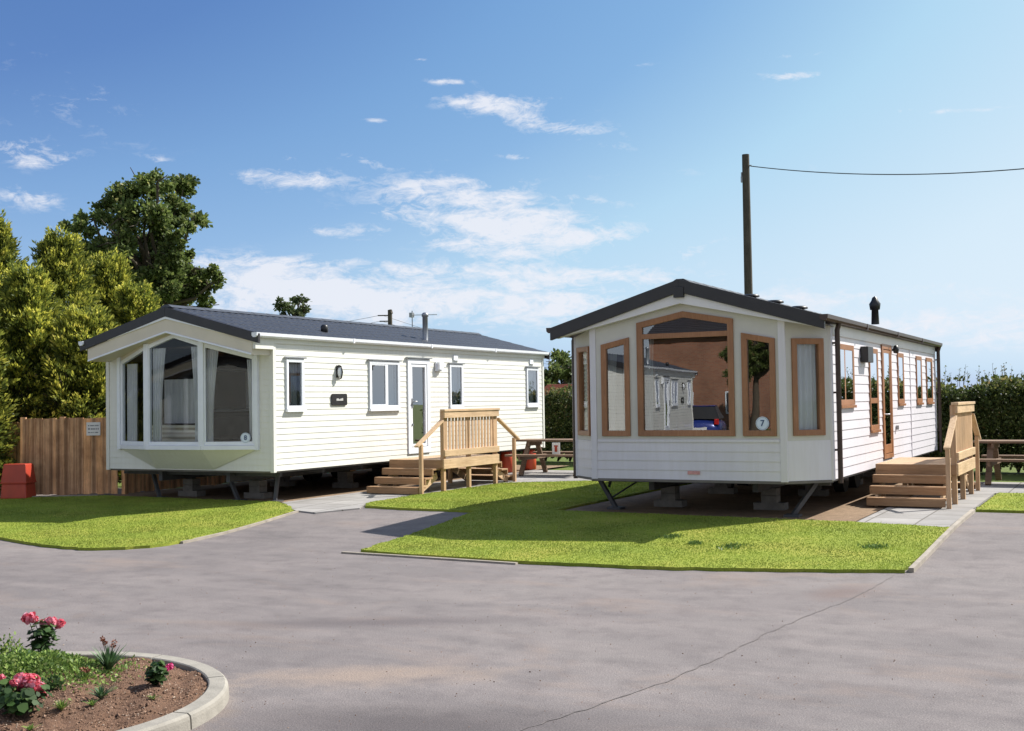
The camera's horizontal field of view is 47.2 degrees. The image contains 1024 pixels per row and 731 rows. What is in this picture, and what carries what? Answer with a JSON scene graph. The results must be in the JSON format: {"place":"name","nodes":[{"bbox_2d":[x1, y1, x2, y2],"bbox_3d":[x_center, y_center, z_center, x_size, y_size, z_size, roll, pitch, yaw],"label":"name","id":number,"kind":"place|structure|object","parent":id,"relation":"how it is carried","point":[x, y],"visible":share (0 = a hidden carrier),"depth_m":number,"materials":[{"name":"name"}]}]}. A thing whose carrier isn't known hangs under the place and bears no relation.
{"place":"outdoors","nodes":[
{"label":"outdoors","id":0,"kind":"place"},
{"bbox_2d":[0,297,23,490],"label":"golden conifer","id":1,"kind":"object","parent":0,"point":[5,422],"visible":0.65,"depth_m":21.63,"materials":[{"name":"green plant"}]},
{"bbox_2d":[0,657,207,730],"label":"flower bed soil","id":2,"kind":"structure","parent":0,"point":[70,723],"depth_m":6.38,"materials":[{"name":"brown soil"}]},
{"bbox_2d":[0,673,16,692],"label":"geranium","id":3,"kind":"object","parent":2,"relation":"on","point":[4,680],"visible":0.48,"depth_m":6.35,"materials":[{"name":"green plant"}]},
{"bbox_2d":[0,631,23,654],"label":"bedding plant","id":4,"kind":"object","parent":2,"relation":"on","point":[4,648],"visible":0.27,"depth_m":7.46,"materials":[{"name":"green plant"}]},
{"bbox_2d":[0,652,24,678],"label":"bedding plant","id":5,"kind":"object","parent":2,"relation":"on","point":[6,665],"visible":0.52,"depth_m":6.88,"materials":[{"name":"green plant"}]},
{"bbox_2d":[0,672,51,715],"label":"geranium","id":6,"kind":"object","parent":2,"relation":"on","point":[26,694],"visible":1,"depth_m":6.10,"materials":[{"name":"green plant"}]},
{"bbox_2d":[22,724,40,730],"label":"bedding plant","id":7,"kind":"object","parent":2,"relation":"on","point":[29,727],"visible":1,"depth_m":5.91,"materials":[{"name":"green plant"}]},
{"bbox_2d":[20,611,65,651],"bbox_3d":[-3.114,1.769,7.734,0.280,0.287,0.215,-1,-2,-3],"label":"geranium","id":8,"kind":"object","parent":2,"relation":"on","point":[45,631],"visible":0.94,"depth_m":7.72,"materials":[{"name":"green plant"}]},
{"bbox_2d":[41,672,65,692],"bbox_3d":[-2.596,1.789,6.608,0.152,0.119,0.141,-1,-2,10],"label":"bedding plant","id":9,"kind":"object","parent":2,"relation":"on","point":[58,682],"visible":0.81,"depth_m":6.61,"materials":[{"name":"green plant"}]},
{"bbox_2d":[51,698,73,710],"bbox_3d":[-2.371,1.786,6.162,0.111,0.063,0.146,-1,-2,7],"label":"bedding plant","id":10,"kind":"object","parent":2,"relation":"on","point":[61,705],"visible":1,"depth_m":6.16,"materials":[{"name":"green plant"}]},
{"bbox_2d":[72,666,95,679],"bbox_3d":[-2.490,1.802,6.841,0.085,0.090,0.142,-3,-3,48],"label":"bedding plant","id":11,"kind":"object","parent":2,"relation":"on","point":[85,675],"visible":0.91,"depth_m":6.85,"materials":[{"name":"green plant"}]},
{"bbox_2d":[0,646,175,699],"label":"ground cover","id":12,"kind":"object","parent":2,"relation":"on","point":[47,660],"visible":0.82,"depth_m":6.99,"materials":[{"name":"green plant"}]},
{"bbox_2d":[83,698,99,704],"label":"bedding plant","id":13,"kind":"object","parent":2,"relation":"on","point":[92,702],"visible":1,"depth_m":6.30,"materials":[{"name":"green plant"}]},
{"bbox_2d":[85,684,116,698],"bbox_3d":[-2.263,1.802,6.480,0.196,0.086,0.146,-1,-2,-2],"label":"bedding plant","id":14,"kind":"object","parent":2,"relation":"on","point":[101,693],"visible":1,"depth_m":6.48,"materials":[{"name":"green plant"}]},
{"bbox_2d":[88,635,128,669],"bbox_3d":[-2.461,1.762,7.151,0.270,0.222,0.309,-1,-2,-12],"label":"bedding plant","id":15,"kind":"object","parent":2,"relation":"on","point":[109,659],"visible":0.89,"depth_m":7.13,"materials":[{"name":"green plant"}]},
{"bbox_2d":[144,660,173,684],"bbox_3d":[-2.041,1.770,6.750,0.148,0.143,0.165,-1,-2,3],"label":"geranium","id":16,"kind":"object","parent":2,"relation":"on","point":[156,672],"visible":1,"depth_m":6.71,"materials":[{"name":"green plant"}]},
{"bbox_2d":[0,495,293,550],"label":"lawn","id":17,"kind":"structure","parent":0,"point":[100,548],"depth_m":16.85,"materials":[{"name":"green plant"}]},
{"bbox_2d":[0,463,36,498],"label":"grit bin","id":18,"kind":"object","parent":17,"relation":"on","point":[18,480],"visible":0.97,"depth_m":20.71,"materials":[{"name":"red plastic"}]},
{"bbox_2d":[110,465,568,501],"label":"hardstanding","id":19,"kind":"structure","parent":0,"point":[302,488],"depth_m":21.99,"materials":[{"name":"grey concrete"}]},
{"bbox_2d":[122,468,371,493],"bbox_3d":[-4.876,1.721,25.543,0.082,1.465,9.470,-2,-2,28],"label":"fence","id":20,"kind":"object","parent":19,"relation":"on","point":[133,483],"visible":0.16,"depth_m":21.90,"materials":[{"name":"brown wood"}]},
{"bbox_2d":[78,304,549,501],"bbox_3d":[-3.255,0.665,23.677,3.916,3.410,10.360,-2,-2,28],"label":"static caravan","id":21,"kind":"object","parent":19,"relation":"on","point":[232,396],"visible":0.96,"depth_m":20.31,"materials":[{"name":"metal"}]},
{"bbox_2d":[120,347,144,449],"bbox_3d":[-6.409,0.552,19.961,0.155,1.739,0.939,1,-3,-44],"label":"bay window","id":22,"kind":"structure","parent":21,"relation":"in","point":[132,442],"depth_m":20.15,"materials":[{"name":"white plastic"}]},
{"bbox_2d":[145,334,200,449],"bbox_3d":[-5.559,0.435,19.354,1.210,1.910,0.155,-2,-2,28],"label":"bay window","id":23,"kind":"structure","parent":21,"relation":"in","point":[159,354],"depth_m":19.56,"materials":[{"name":"white plastic"}]},
{"bbox_2d":[201,343,253,449],"bbox_3d":[-4.571,0.492,18.987,0.949,1.742,0.155,-1,-2,10],"label":"bay window","id":24,"kind":"structure","parent":21,"relation":"in","point":[211,354],"depth_m":19.00,"materials":[{"name":"white plastic"}]},
{"bbox_2d":[214,368,248,411],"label":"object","id":25,"kind":"structure","parent":21,"relation":"in","point":[231,385],"depth_m":23.21,"materials":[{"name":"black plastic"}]},
{"bbox_2d":[284,356,306,411],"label":"window","id":26,"kind":"structure","parent":21,"relation":"in","point":[294,368],"depth_m":19.29,"materials":[{"name":"white plastic"}]},
{"bbox_2d":[367,359,401,410],"bbox_3d":[-2.376,0.364,21.503,0.175,0.940,1.070,-2,-2,28],"label":"window","id":27,"kind":"structure","parent":21,"relation":"in","point":[392,403],"depth_m":21.64,"materials":[{"name":"white plastic"}]},
{"bbox_2d":[405,357,431,453],"bbox_3d":[-1.787,0.763,22.494,0.135,1.835,0.890,-2,-2,28],"label":"door","id":28,"kind":"structure","parent":21,"relation":"in","point":[411,363],"depth_m":22.59,"materials":[{"name":"white plastic"}]},
{"bbox_2d":[409,311,436,326],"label":"tv aerial","id":29,"kind":"object","parent":21,"relation":"on","point":[411,315],"visible":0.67,"depth_m":59.85,"materials":[{"name":"metal"}]},
{"bbox_2d":[448,362,464,408],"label":"window","id":30,"kind":"structure","parent":21,"relation":"in","point":[453,382],"depth_m":23.93,"materials":[{"name":"white plastic"}]},
{"bbox_2d":[525,366,540,406],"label":"window","id":31,"kind":"structure","parent":21,"relation":"in","point":[529,370],"depth_m":26.95,"materials":[{"name":"white plastic"}]},
{"bbox_2d":[500,451,511,472],"bbox_3d":[-0.112,2.096,26.053,0.310,0.560,0.310,-2,-2,28],"label":"gas bottle","id":32,"kind":"object","parent":19,"relation":"on","point":[506,462],"visible":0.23,"depth_m":25.92,"materials":[{"name":"orange paint"}]},
{"bbox_2d":[523,449,535,469],"bbox_3d":[0.403,2.118,27.024,0.310,0.560,0.310,-2,-2,28],"label":"gas bottle","id":33,"kind":"object","parent":19,"relation":"on","point":[530,464],"visible":0.4,"depth_m":26.88,"materials":[{"name":"orange paint"}]},
{"bbox_2d":[282,470,692,513],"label":"path","id":34,"kind":"structure","parent":0,"point":[343,502],"depth_m":20.02,"materials":[{"name":"grey concrete"}]},
{"bbox_2d":[367,408,519,493],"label":"step deck","id":35,"kind":"structure","parent":34,"relation":"on","point":[468,457],"depth_m":21.09,"materials":[{"name":"brown wood"}]},
{"bbox_2d":[505,439,573,476],"bbox_3d":[1.021,1.953,25.059,1.800,0.752,1.720,-2,-2,25],"label":"picnic table","id":36,"kind":"object","parent":34,"relation":"on","point":[526,455],"visible":0.56,"depth_m":24.90,"materials":[{"name":"brown wood"}]},
{"bbox_2d":[552,443,559,453],"bbox_3d":[0.918,1.729,24.430,0.180,0.240,0.016,-2,-2,28],"label":"notice board","id":37,"kind":"object","parent":36,"relation":"on","point":[555,448],"visible":1,"depth_m":24.42,"materials":[{"name":"white plastic"}]},
{"bbox_2d":[0,488,1023,730],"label":"road","id":38,"kind":"structure","parent":0,"point":[957,667],"depth_m":8.67,"materials":[{"name":"grey asphalt"}]},
{"bbox_2d":[0,422,19,488],"bbox_3d":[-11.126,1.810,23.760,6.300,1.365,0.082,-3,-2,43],"label":"hedge","id":39,"kind":"object","parent":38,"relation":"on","point":[16,453],"visible":0.13,"depth_m":22.09,"materials":[{"name":"green plant"}]},
{"bbox_2d":[0,495,95,496],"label":"edging","id":40,"kind":"object","parent":38,"relation":"on","point":[62,495],"visible":0.22,"depth_m":20.84,"materials":[{"name":"concrete"}]},
{"bbox_2d":[65,651,228,730],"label":"kerb","id":41,"kind":"structure","parent":38,"relation":"on","point":[211,702],"depth_m":6.50,"materials":[{"name":"concrete"}]},
{"bbox_2d":[180,510,298,543],"bbox_3d":[-3.648,2.224,16.096,0.085,0.172,3.161,-1,-2,16],"label":"edging","id":42,"kind":"object","parent":38,"relation":"on","point":[235,529],"visible":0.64,"depth_m":15.79,"materials":[{"name":"concrete"}]},
{"bbox_2d":[341,551,517,564],"bbox_3d":[-0.944,2.132,12.841,2.296,0.070,0.056,-2,-2,30],"label":"edging","id":43,"kind":"object","parent":38,"relation":"on","point":[436,558],"visible":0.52,"depth_m":12.78,"materials":[{"name":"concrete"}]},
{"bbox_2d":[9,553,1022,730],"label":"road grit","id":44,"kind":"object","parent":38,"relation":"on","point":[534,631],"visible":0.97,"depth_m":8.38,"materials":[{"name":"gravel"}]},
{"bbox_2d":[519,574,893,730],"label":"tarmac seam","id":45,"kind":"object","parent":38,"relation":"on","point":[736,648],"visible":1,"depth_m":7.52,"materials":[{"name":"black asphalt"}]},
{"bbox_2d":[908,509,974,572],"bbox_3d":[5.027,1.985,13.503,0.061,0.206,5.144,-2,-2,28],"label":"edging","id":46,"kind":"object","parent":38,"relation":"on","point":[928,552],"visible":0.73,"depth_m":12.75,"materials":[{"name":"concrete"}]},
{"bbox_2d":[0,0,1023,393],"label":"sky","id":47,"kind":"structure","parent":0,"point":[512,171],"materials":[{"name":"blue"}]},
{"bbox_2d":[544,384,571,438],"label":"brick house","id":48,"kind":"structure","parent":0,"point":[556,386],"depth_m":52.25,"materials":[{"name":"red brick"}]},
{"bbox_2d":[118,408,1023,511],"bbox_3d":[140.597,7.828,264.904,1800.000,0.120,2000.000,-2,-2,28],"label":"ground","id":49,"kind":"structure","parent":0,"point":[1009,475],"depth_m":24.84,"materials":[{"name":"green plant"}]},
{"bbox_2d":[0,209,28,421],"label":"golden conifer","id":50,"kind":"object","parent":49,"relation":"on","point":[8,246],"visible":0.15,"depth_m":24.59,"materials":[{"name":"green plant"}]},
{"bbox_2d":[0,258,85,444],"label":"golden conifer","id":51,"kind":"object","parent":49,"relation":"on","point":[29,310],"visible":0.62,"depth_m":23.07,"materials":[{"name":"green plant"}]},
{"bbox_2d":[26,224,102,312],"bbox_3d":[-10.536,-0.324,27.190,3.463,5.866,3.636,-1,-2,-11],"label":"golden conifer","id":52,"kind":"object","parent":49,"relation":"on","point":[64,263],"visible":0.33,"depth_m":26.85,"materials":[{"name":"green plant"}]},
{"bbox_2d":[20,417,118,494],"bbox_3d":[-8.058,1.653,21.334,1.750,1.435,0.082,-1,-2,-1],"label":"fence","id":53,"kind":"object","parent":49,"relation":"on","point":[65,456],"visible":0.74,"depth_m":21.30,"materials":[{"name":"brown wood"}]},
{"bbox_2d":[86,422,99,435],"bbox_3d":[-7.611,1.152,21.296,0.250,0.240,0.010,-1,-2,-1],"label":"fence sign","id":54,"kind":"object","parent":53,"relation":"attached to","point":[92,428],"visible":1,"depth_m":21.29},
{"bbox_2d":[19,303,121,482],"bbox_3d":[-8.479,0.645,23.440,3.024,3.860,3.152,-2,-2,28],"label":"golden conifer","id":55,"kind":"object","parent":49,"relation":"on","point":[81,377],"visible":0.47,"depth_m":22.96,"materials":[{"name":"green plant"}]},
{"bbox_2d":[83,247,138,328],"bbox_3d":[-9.843,-0.120,28.441,3.292,5.517,3.341,-2,-2,28],"label":"golden conifer","id":56,"kind":"object","parent":49,"relation":"on","point":[111,272],"visible":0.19,"depth_m":28.13,"materials":[{"name":"green plant"}]},
{"bbox_2d":[107,279,163,327],"bbox_3d":[-8.985,0.261,27.634,3.136,4.678,3.448,-2,-2,28],"label":"golden conifer","id":57,"kind":"object","parent":49,"relation":"on","point":[136,301],"visible":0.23,"depth_m":27.34,"materials":[{"name":"green plant"}]},
{"bbox_2d":[58,167,227,307],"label":"broadleaf tree","id":58,"kind":"object","parent":49,"relation":"on","point":[160,260],"visible":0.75,"depth_m":42.60,"materials":[{"name":"green plant"}]},
{"bbox_2d":[272,293,311,316],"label":"broadleaf tree","id":59,"kind":"object","parent":49,"relation":"on","point":[300,311],"visible":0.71,"depth_m":46.85,"materials":[{"name":"green plant"}]},
{"bbox_2d":[378,309,392,324],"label":"utility pole","id":60,"kind":"object","parent":49,"relation":"on","point":[389,315],"visible":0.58,"depth_m":74.62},
{"bbox_2d":[499,383,572,461],"bbox_3d":[2.750,1.358,30.211,9.660,2.287,1.604,-2,-2,28],"label":"hedge","id":61,"kind":"object","parent":49,"relation":"on","point":[557,427],"visible":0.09,"depth_m":30.46,"materials":[{"name":"green plant"}]},
{"bbox_2d":[544,348,571,387],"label":"broadleaf tree","id":62,"kind":"object","parent":49,"relation":"on","point":[560,368],"visible":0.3,"depth_m":59.68,"materials":[{"name":"green plant"}]},
{"bbox_2d":[741,154,752,293],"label":"telegraph pole","id":63,"kind":"object","parent":49,"relation":"on","point":[747,243],"visible":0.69,"depth_m":40.24,"materials":[{"name":"grey wood"}]},
{"bbox_2d":[751,166,1023,174],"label":"overhead wire","id":64,"kind":"object","parent":63,"relation":"attached to","point":[892,174],"visible":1,"depth_m":36.62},
{"bbox_2d":[921,362,1023,472],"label":"hedge","id":65,"kind":"object","parent":49,"relation":"on","point":[1005,416],"visible":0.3,"depth_m":23.57,"materials":[{"name":"green plant"}]},
{"bbox_2d":[361,480,948,572],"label":"lawn","id":66,"kind":"structure","parent":0,"point":[742,568],"depth_m":13.44,"materials":[{"name":"green plant"}]},
{"bbox_2d":[655,533,682,538],"bbox_3d":[1.828,1.996,13.761,0.308,0.049,0.421,-2,-2,28],"label":"clover patch","id":67,"kind":"object","parent":66,"relation":"on","point":[669,536],"visible":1,"depth_m":13.71,"materials":[{"name":"green plant"}]},
{"bbox_2d":[688,540,702,544],"bbox_3d":[2.073,1.990,13.203,0.195,0.050,0.262,-2,-2,28],"label":"clover patch","id":68,"kind":"object","parent":66,"relation":"on","point":[696,542],"visible":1,"depth_m":13.17,"materials":[{"name":"green plant"}]},
{"bbox_2d":[711,542,753,549],"bbox_3d":[2.429,1.980,12.909,0.488,0.049,0.464,0,-2,-19],"label":"clover patch","id":69,"kind":"object","parent":66,"relation":"on","point":[731,545],"visible":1,"depth_m":12.88,"materials":[{"name":"green plant"}]},
{"bbox_2d":[857,542,893,549],"bbox_3d":[3.901,1.931,12.599,0.360,0.050,0.474,-2,-2,28],"label":"clover patch","id":70,"kind":"object","parent":66,"relation":"on","point":[873,545],"visible":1,"depth_m":12.54,"materials":[{"name":"green plant"}]},
{"bbox_2d":[567,477,910,521],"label":"hardstanding","id":71,"kind":"structure","parent":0,"point":[850,504],"depth_m":17.44,"materials":[{"name":"beige concrete"}]},
{"bbox_2d":[546,279,942,517],"bbox_3d":[4.515,0.448,19.855,3.976,3.350,9.920,-2,-2,28],"label":"static caravan","id":72,"kind":"object","parent":71,"relation":"on","point":[676,383],"visible":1,"depth_m":16.10,"materials":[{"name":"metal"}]},
{"bbox_2d":[576,346,590,435],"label":"bay window","id":73,"kind":"structure","parent":72,"relation":"in","point":[582,353],"depth_m":16.83,"materials":[{"name":"brown wood"}]},
{"bbox_2d":[600,337,630,435],"bbox_3d":[1.458,0.298,16.217,0.420,1.354,0.155,-2,-2,28],"label":"bay window","id":74,"kind":"structure","parent":72,"relation":"in","point":[608,361],"depth_m":16.23,"materials":[{"name":"brown wood"}]},
{"bbox_2d":[653,355,655,405],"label":"window","id":75,"kind":"structure","parent":72,"relation":"in","point":[654,384],"depth_m":19.66,"materials":[{"name":"brown wood"}]},
{"bbox_2d":[636,311,735,435],"bbox_3d":[2.343,0.110,15.752,1.360,1.675,0.155,-2,-2,28],"label":"bay window","id":76,"kind":"structure","parent":72,"relation":"in","point":[644,342],"depth_m":15.85,"materials":[{"name":"brown wood"}]},
{"bbox_2d":[741,333,776,435],"bbox_3d":[3.220,0.241,15.246,0.445,1.354,0.090,-2,-2,28],"label":"bay window","id":77,"kind":"structure","parent":72,"relation":"in","point":[745,337],"depth_m":15.25,"materials":[{"name":"brown wood"}]},
{"bbox_2d":[791,338,825,435],"bbox_3d":[3.826,0.278,15.230,0.465,1.260,0.135,0,-2,-17],"label":"bay window","id":78,"kind":"structure","parent":72,"relation":"in","point":[808,388],"depth_m":15.24,"materials":[{"name":"brown wood"}]},
{"bbox_2d":[840,344,856,407],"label":"window","id":79,"kind":"structure","parent":72,"relation":"in","point":[846,351],"depth_m":16.12,"materials":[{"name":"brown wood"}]},
{"bbox_2d":[868,349,880,432],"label":"window","id":80,"kind":"structure","parent":72,"relation":"in","point":[873,376],"depth_m":17.76,"materials":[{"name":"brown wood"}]},
{"bbox_2d":[880,344,893,458],"bbox_3d":[5.991,0.569,18.689,0.131,1.810,0.790,-2,-2,28],"label":"door","id":81,"kind":"structure","parent":72,"relation":"in","point":[886,357],"depth_m":18.68,"materials":[{"name":"brown wood"}]},
{"bbox_2d":[896,353,905,405],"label":"window","id":82,"kind":"structure","parent":72,"relation":"in","point":[900,356],"depth_m":19.81,"materials":[{"name":"brown wood"}]},
{"bbox_2d":[915,356,923,404],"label":"window","id":83,"kind":"structure","parent":72,"relation":"in","point":[919,391],"depth_m":21.50,"materials":[{"name":"brown wood"}]},
{"bbox_2d":[925,358,934,403],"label":"window","id":84,"kind":"structure","parent":72,"relation":"in","point":[929,366],"depth_m":22.58,"materials":[{"name":"brown wood"}]},
{"bbox_2d":[858,481,1023,526],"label":"path","id":85,"kind":"structure","parent":0,"point":[934,516],"depth_m":15.90,"materials":[{"name":"grey concrete"}]},
{"bbox_2d":[866,401,980,508],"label":"step deck","id":86,"kind":"structure","parent":85,"relation":"on","point":[925,475],"depth_m":16.86,"materials":[{"name":"brown wood"}]},
{"bbox_2d":[973,440,1023,484],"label":"picnic table","id":87,"kind":"object","parent":85,"relation":"on","point":[994,458],"visible":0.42,"depth_m":20.52,"materials":[{"name":"brown wood"}]},
{"bbox_2d":[976,492,1023,513],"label":"lawn","id":88,"kind":"structure","parent":0,"point":[992,510],"depth_m":16.31,"materials":[{"name":"green plant"}]}
]}

